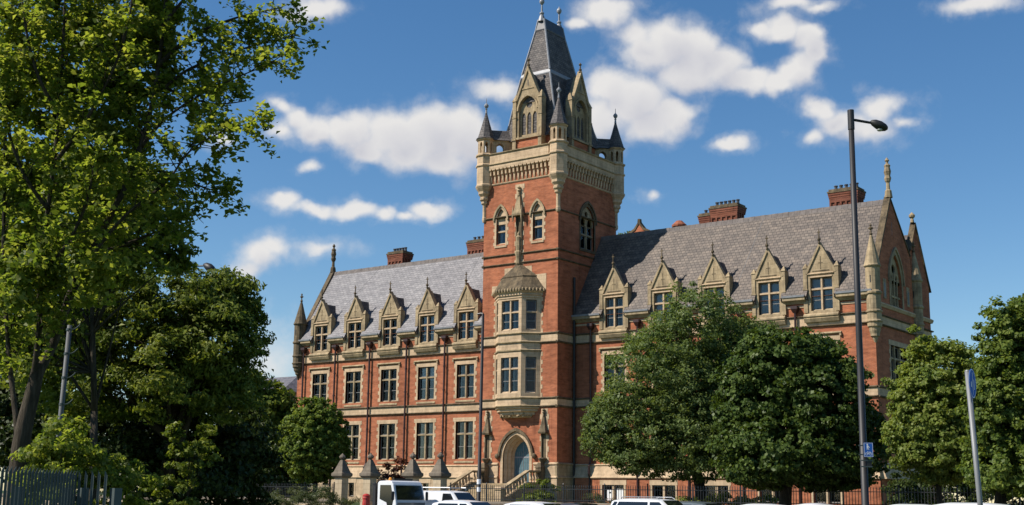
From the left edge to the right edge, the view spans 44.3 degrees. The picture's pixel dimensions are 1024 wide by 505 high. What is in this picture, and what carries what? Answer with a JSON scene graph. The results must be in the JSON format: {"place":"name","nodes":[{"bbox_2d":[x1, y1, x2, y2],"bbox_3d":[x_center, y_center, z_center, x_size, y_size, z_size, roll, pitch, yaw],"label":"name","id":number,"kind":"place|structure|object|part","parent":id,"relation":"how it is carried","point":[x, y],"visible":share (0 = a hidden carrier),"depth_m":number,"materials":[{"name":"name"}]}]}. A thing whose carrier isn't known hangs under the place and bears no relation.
{"place":"outdoors","nodes":[
{"label":"outdoors","id":0,"kind":"place"},
{"bbox_2d":[331,453,352,504],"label":"gate pier","id":1,"kind":"structure","parent":0,"point":[341,474],"depth_m":71.88,"materials":[{"name":"stone"}]},
{"bbox_2d":[359,453,380,504],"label":"gate pier","id":2,"kind":"structure","parent":0,"point":[369,474],"depth_m":70.58,"materials":[{"name":"stone"}]},
{"bbox_2d":[401,452,423,480],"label":"gate pier","id":3,"kind":"structure","parent":0,"point":[412,470],"depth_m":68.82,"materials":[{"name":"stone"}]},
{"bbox_2d":[429,452,450,490],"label":"gate pier","id":4,"kind":"structure","parent":0,"point":[439,473],"depth_m":67.59,"materials":[{"name":"stone"}]},
{"bbox_2d":[0,0,1023,503],"label":"sky","id":5,"kind":"structure","parent":0,"point":[748,101],"materials":[{"name":"blue"}]},
{"bbox_2d":[893,504,927,504],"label":"parked car","id":6,"kind":"object","parent":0,"point":[910,504],"visible":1,"depth_m":43.46,"materials":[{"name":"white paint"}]},
{"bbox_2d":[953,293,1023,503],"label":"hornbeam tree","id":7,"kind":"object","parent":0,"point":[998,403],"visible":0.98,"depth_m":43.02,"materials":[{"name":"green plant"}]},
{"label":"lawn","id":8,"kind":"structure","parent":0,"visible":0},
{"bbox_2d":[223,368,301,482],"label":"background tree","id":9,"kind":"object","parent":8,"relation":"on","point":[280,402],"visible":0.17,"depth_m":87.08,"materials":[{"name":"green plant"}]},
{"bbox_2d":[250,442,312,497],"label":"laurel bush","id":10,"kind":"object","parent":8,"relation":"on","point":[286,479],"visible":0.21,"depth_m":81.89,"materials":[{"name":"green plant"}]},
{"bbox_2d":[277,396,353,497],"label":"clipped tree","id":11,"kind":"object","parent":8,"relation":"on","point":[315,445],"visible":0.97,"depth_m":73.99,"materials":[{"name":"green plant"}]},
{"bbox_2d":[377,455,408,481],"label":"copper shrub","id":12,"kind":"object","parent":8,"relation":"on","point":[388,466],"visible":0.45,"depth_m":76.92,"materials":[{"name":"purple plant"}]},
{"bbox_2d":[447,463,545,501],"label":"entrance steps","id":13,"kind":"structure","parent":8,"relation":"on","point":[539,471],"depth_m":94.61,"materials":[{"name":"stone"}]},
{"bbox_2d":[516,478,560,501],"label":"evergreen shrub","id":14,"kind":"object","parent":8,"relation":"on","point":[537,494],"visible":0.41,"depth_m":85.57,"materials":[{"name":"green plant"}]},
{"bbox_2d":[584,491,617,502],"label":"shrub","id":15,"kind":"object","parent":8,"relation":"on","point":[599,498],"visible":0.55,"depth_m":74.38,"materials":[{"name":"green plant"}]},
{"bbox_2d":[577,280,786,499],"bbox_3d":[8.701,7.184,62.187,9.156,11.551,9.768,-7,-14,36],"label":"ash tree","id":16,"kind":"object","parent":8,"relation":"on","point":[677,402],"visible":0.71,"depth_m":60.32,"materials":[{"name":"green plant"}]},
{"bbox_2d":[674,492,778,504],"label":"box hedge","id":17,"kind":"object","parent":8,"relation":"on","point":[769,498],"visible":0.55,"depth_m":58.76,"materials":[{"name":"green plant"}]},
{"bbox_2d":[702,325,893,504],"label":"maple tree","id":18,"kind":"object","parent":8,"relation":"on","point":[800,390],"visible":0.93,"depth_m":53.30,"materials":[{"name":"green plant"}]},
{"bbox_2d":[879,324,983,503],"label":"lime tree","id":19,"kind":"object","parent":8,"relation":"on","point":[925,424],"visible":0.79,"depth_m":48.75,"materials":[{"name":"green plant"}]},
{"bbox_2d":[880,471,1022,504],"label":"background hedge","id":20,"kind":"object","parent":8,"relation":"on","point":[908,484],"visible":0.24,"depth_m":72.48,"materials":[{"name":"green plant"}]},
{"label":"ground","id":21,"kind":"structure","parent":0,"visible":0},
{"bbox_2d":[0,465,76,504],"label":"palisade fence","id":22,"kind":"object","parent":21,"relation":"on","point":[66,497],"visible":1,"depth_m":13.65,"materials":[{"name":"metal"}]},
{"bbox_2d":[56,324,79,436],"bbox_3d":[-7.792,3.452,21.686,0.331,4.470,0.138,-4,-12,22],"label":"strapped pole","id":23,"kind":"object","parent":21,"relation":"on","point":[64,377],"visible":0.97,"depth_m":21.95,"materials":[{"name":"metal"}]},
{"bbox_2d":[7,412,164,504],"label":"elder shrub","id":24,"kind":"object","parent":21,"relation":"on","point":[64,456],"visible":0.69,"depth_m":17.29,"materials":[{"name":"green plant"}]},
{"bbox_2d":[76,471,121,504],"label":"palisade fence","id":25,"kind":"object","parent":21,"relation":"on","point":[114,499],"visible":1,"depth_m":14.89,"materials":[{"name":"metal"}]},
{"bbox_2d":[0,149,204,504],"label":"sycamore tree","id":26,"kind":"object","parent":21,"relation":"on","point":[180,263],"visible":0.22,"depth_m":26.31,"materials":[{"name":"green plant"}]},
{"bbox_2d":[0,314,289,504],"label":"ivy thicket","id":27,"kind":"object","parent":21,"relation":"on","point":[228,478],"visible":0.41,"depth_m":32.14,"materials":[{"name":"green plant"}]},
{"bbox_2d":[41,261,276,504],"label":"chestnut tree","id":28,"kind":"object","parent":21,"relation":"on","point":[196,373],"visible":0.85,"depth_m":30.57,"materials":[{"name":"green plant"}]},
{"bbox_2d":[0,0,329,504],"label":"sycamore tree","id":29,"kind":"object","parent":21,"relation":"on","point":[115,47],"visible":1,"depth_m":18.41,"materials":[{"name":"green plant"}]},
{"bbox_2d":[1,493,328,504],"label":"wall","id":30,"kind":"structure","parent":21,"relation":"on","point":[319,500],"depth_m":76.53,"materials":[{"name":"brick"}]},
{"bbox_2d":[76,482,334,497],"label":"iron railing","id":31,"kind":"object","parent":30,"relation":"on","point":[287,486],"visible":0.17,"depth_m":74.58,"materials":[{"name":"black metal"}]},
{"bbox_2d":[138,475,199,504],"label":"undergrowth shrub","id":32,"kind":"object","parent":21,"relation":"on","point":[162,492],"visible":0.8,"depth_m":28.29,"materials":[{"name":"green plant"}]},
{"bbox_2d":[160,421,223,501],"bbox_3d":[-7.281,5.532,28.454,1.501,3.370,1.261,-3,-12,18],"label":"undergrowth shrub","id":33,"kind":"object","parent":21,"relation":"on","point":[203,447],"visible":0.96,"depth_m":28.48,"materials":[{"name":"green plant"}]},
{"bbox_2d":[179,263,214,279],"bbox_3d":[-11.838,5.259,46.348,2.043,10.204,0.500,-8,-14,39],"label":"street lamp","id":34,"kind":"object","parent":21,"relation":"on","point":[206,266],"visible":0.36,"depth_m":46.60,"materials":[{"name":"metal"}]},
{"bbox_2d":[238,376,296,487],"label":"grey house","id":35,"kind":"structure","parent":21,"relation":"on","point":[290,382],"depth_m":125.49,"materials":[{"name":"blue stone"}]},
{"bbox_2d":[482,501,610,504],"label":"wall","id":36,"kind":"structure","parent":21,"relation":"on","point":[495,503],"depth_m":64.67,"materials":[{"name":"brick"}]},
{"bbox_2d":[450,482,1023,504],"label":"iron railing","id":37,"kind":"object","parent":36,"relation":"on","point":[672,490],"visible":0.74,"depth_m":58.41,"materials":[{"name":"black metal"}]},
{"bbox_2d":[292,0,936,504],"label":"college building","id":38,"kind":"structure","parent":21,"relation":"on","point":[556,282],"depth_m":99.28,"materials":[{"name":"brick"}]},
{"bbox_2d":[309,367,330,407],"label":"window","id":39,"kind":"structure","parent":38,"relation":"in","point":[321,388],"depth_m":114.96,"materials":[{"name":"stone"}]},
{"bbox_2d":[348,479,355,497],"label":"basement window","id":40,"kind":"structure","parent":38,"relation":"in","point":[351,482],"depth_m":110.25,"materials":[{"name":"stone"}]},
{"bbox_2d":[343,421,361,463],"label":"window","id":41,"kind":"structure","parent":38,"relation":"in","point":[354,426],"depth_m":111.23,"materials":[{"name":"stone"}]},
{"bbox_2d":[342,364,364,406],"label":"window","id":42,"kind":"structure","parent":38,"relation":"in","point":[354,395],"depth_m":112.38,"materials":[{"name":"stone"}]},
{"bbox_2d":[376,420,397,463],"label":"window","id":43,"kind":"structure","parent":38,"relation":"in","point":[388,435],"depth_m":108.98,"materials":[{"name":"stone"}]},
{"bbox_2d":[377,362,400,405],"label":"window","id":44,"kind":"structure","parent":38,"relation":"in","point":[390,377],"depth_m":109.86,"materials":[{"name":"stone"}]},
{"bbox_2d":[413,418,435,462],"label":"window","id":45,"kind":"structure","parent":38,"relation":"in","point":[426,435],"depth_m":106.63,"materials":[{"name":"stone"}]},
{"bbox_2d":[419,479,430,489],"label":"basement window","id":46,"kind":"structure","parent":38,"relation":"in","point":[425,482],"depth_m":105.31,"materials":[{"name":"stone"}]},
{"bbox_2d":[414,359,438,403],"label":"window","id":47,"kind":"structure","parent":38,"relation":"in","point":[427,377],"depth_m":107.55,"materials":[{"name":"stone"}]},
{"bbox_2d":[452,417,475,462],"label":"window","id":48,"kind":"structure","parent":38,"relation":"in","point":[466,433],"depth_m":104.14,"materials":[{"name":"stone"}]},
{"bbox_2d":[452,356,477,401],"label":"window","id":49,"kind":"structure","parent":38,"relation":"in","point":[467,372],"depth_m":105.03,"materials":[{"name":"stone"}]},
{"bbox_2d":[495,428,535,482],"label":"doorway","id":50,"kind":"structure","parent":38,"relation":"in","point":[518,441],"depth_m":98.12,"materials":[{"name":"stone"}]},
{"bbox_2d":[579,201,597,254],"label":"tower window","id":51,"kind":"structure","parent":38,"relation":"in","point":[585,237],"depth_m":102.02,"materials":[{"name":"stone"}]},
{"bbox_2d":[600,480,625,499],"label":"basement window","id":52,"kind":"structure","parent":38,"relation":"in","point":[614,483],"depth_m":94.22,"materials":[{"name":"stone"}]},
{"bbox_2d":[599,346,627,391],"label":"window","id":53,"kind":"structure","parent":38,"relation":"in","point":[603,363],"depth_m":96.57,"materials":[{"name":"stone"}]},
{"bbox_2d":[649,480,677,499],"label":"basement window","id":54,"kind":"structure","parent":38,"relation":"in","point":[651,482],"depth_m":92.10,"materials":[{"name":"stone"}]},
{"bbox_2d":[705,480,730,501],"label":"basement window","id":55,"kind":"structure","parent":38,"relation":"in","point":[723,483],"depth_m":89.29,"materials":[{"name":"stone"}]},
{"bbox_2d":[758,489,779,502],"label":"basement window","id":56,"kind":"structure","parent":38,"relation":"in","point":[764,491],"depth_m":87.50,"materials":[{"name":"glass"}]},
{"bbox_2d":[810,331,841,343],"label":"window","id":57,"kind":"structure","parent":38,"relation":"in","point":[837,337],"depth_m":85.79,"materials":[{"name":"stone"}]},
{"bbox_2d":[811,490,842,503],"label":"basement window","id":58,"kind":"structure","parent":38,"relation":"in","point":[839,493],"depth_m":84.92,"materials":[{"name":"stone"}]},
{"bbox_2d":[888,247,904,309],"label":"gable window","id":59,"kind":"structure","parent":38,"relation":"in","point":[893,278],"depth_m":88.57,"materials":[{"name":"stone"}]},
{"bbox_2d":[888,339,907,381],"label":"gable window","id":60,"kind":"structure","parent":38,"relation":"in","point":[895,358],"depth_m":86.90,"materials":[{"name":"stone"}]},
{"bbox_2d":[847,109,887,504],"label":"street lamp","id":61,"kind":"object","parent":21,"relation":"on","point":[878,125],"visible":1,"depth_m":27.26,"materials":[{"name":"metal"}]},
{"bbox_2d":[858,443,872,456],"bbox_3d":[7.483,4.172,26.574,0.298,0.300,0.032,1,-11,0],"label":"cycle route sign","id":62,"kind":"object","parent":61,"relation":"attached to","point":[868,449],"visible":1,"depth_m":26.56,"materials":[{"name":"blue metal"}]},
{"bbox_2d":[861,460,872,466],"bbox_3d":[7.487,4.456,26.540,0.240,0.154,0.030,1,-11,0],"label":"sign bracket","id":63,"kind":"object","parent":61,"relation":"attached to","point":[869,463],"visible":1,"depth_m":26.54,"materials":[{"name":"metal"}]},
{"bbox_2d":[965,369,982,504],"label":"sign post","id":64,"kind":"object","parent":21,"relation":"on","point":[970,379],"visible":1,"depth_m":16.84,"materials":[{"name":"grey metal"}]},
{"label":"road","id":65,"kind":"structure","parent":0,"visible":0},
{"bbox_2d":[267,484,361,504],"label":"weed bank","id":66,"kind":"structure","parent":65,"relation":"on","point":[308,497],"depth_m":68.05,"materials":[{"name":"green plant"}]},
{"bbox_2d":[372,477,427,504],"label":"flatbed truck","id":67,"kind":"object","parent":65,"relation":"on","point":[392,491],"visible":1,"depth_m":59.66,"materials":[{"name":"white paint"}]},
{"bbox_2d":[423,487,475,504],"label":"parked van","id":68,"kind":"object","parent":65,"relation":"on","point":[434,496],"visible":0.58,"depth_m":61.08,"materials":[{"name":"white paint"}]},
{"bbox_3d":[-3.002,11.917,60.518,0.968,0.612,0.110,-7,-14,36],"label":"side window","id":69,"kind":"part","parent":68,"relation":"part of","materials":[{"name":"black glass"}]},
{"bbox_2d":[432,500,490,504],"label":"parked car","id":70,"kind":"object","parent":65,"relation":"on","point":[459,502],"visible":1,"depth_m":50.53,"materials":[{"name":"white paint"}]},
{"bbox_3d":[-2.707,10.290,50.600,1.250,0.380,0.092,-7,-14,36],"label":"side window","id":71,"kind":"part","parent":70,"relation":"part of","materials":[{"name":"black glass"}]},
{"bbox_2d":[477,313,483,500],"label":"black column","id":72,"kind":"structure","parent":65,"relation":"on","point":[480,424],"depth_m":56.58,"materials":[{"name":"black metal"}]},
{"bbox_2d":[504,501,560,504],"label":"parked car","id":73,"kind":"object","parent":65,"relation":"on","point":[530,503],"visible":1,"depth_m":52.96,"materials":[{"name":"white paint"}]},
{"bbox_2d":[559,502,597,504],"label":"parked car","id":74,"kind":"object","parent":65,"relation":"on","point":[576,503],"visible":0.91,"depth_m":55.40,"materials":[{"name":"paint"}]},
{"bbox_2d":[611,496,682,504],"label":"parked car","id":75,"kind":"object","parent":65,"relation":"on","point":[643,501],"visible":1,"depth_m":49.62,"materials":[{"name":"white paint"}]},
{"bbox_3d":[4.659,10.076,49.675,1.560,0.444,0.102,-7,-14,36],"label":"side window","id":76,"kind":"part","parent":75,"relation":"part of","materials":[{"name":"black glass"}]},
{"bbox_3d":[5.749,9.934,48.871,0.964,0.444,0.102,-7,-14,36],"label":"side window","id":77,"kind":"part","parent":75,"relation":"part of","materials":[{"name":"black glass"}]},
{"bbox_2d":[680,501,720,504],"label":"parked car","id":78,"kind":"object","parent":65,"relation":"on","point":[694,503],"visible":0.68,"depth_m":49.87,"materials":[{"name":"grey paint"}]},
{"bbox_2d":[744,503,779,504],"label":"parked car","id":79,"kind":"object","parent":65,"relation":"on","point":[761,504],"visible":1,"depth_m":46.73,"materials":[{"name":"white paint"}]},
{"bbox_2d":[797,503,830,504],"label":"parked car","id":80,"kind":"object","parent":65,"relation":"on","point":[813,504],"visible":1,"depth_m":43.89,"materials":[{"name":"white paint"}]},
{"bbox_2d":[935,502,1006,504],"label":"parked car","id":81,"kind":"object","parent":65,"relation":"on","point":[957,503],"visible":0.9,"depth_m":41.03,"materials":[{"name":"white paint"}]},
{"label":"kerb","id":82,"kind":"structure","parent":0,"visible":0},
{"bbox_2d":[362,494,369,504],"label":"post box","id":83,"kind":"object","parent":82,"relation":"on","point":[366,499],"visible":1,"depth_m":66.54,"materials":[{"name":"plastic"}]}
]}

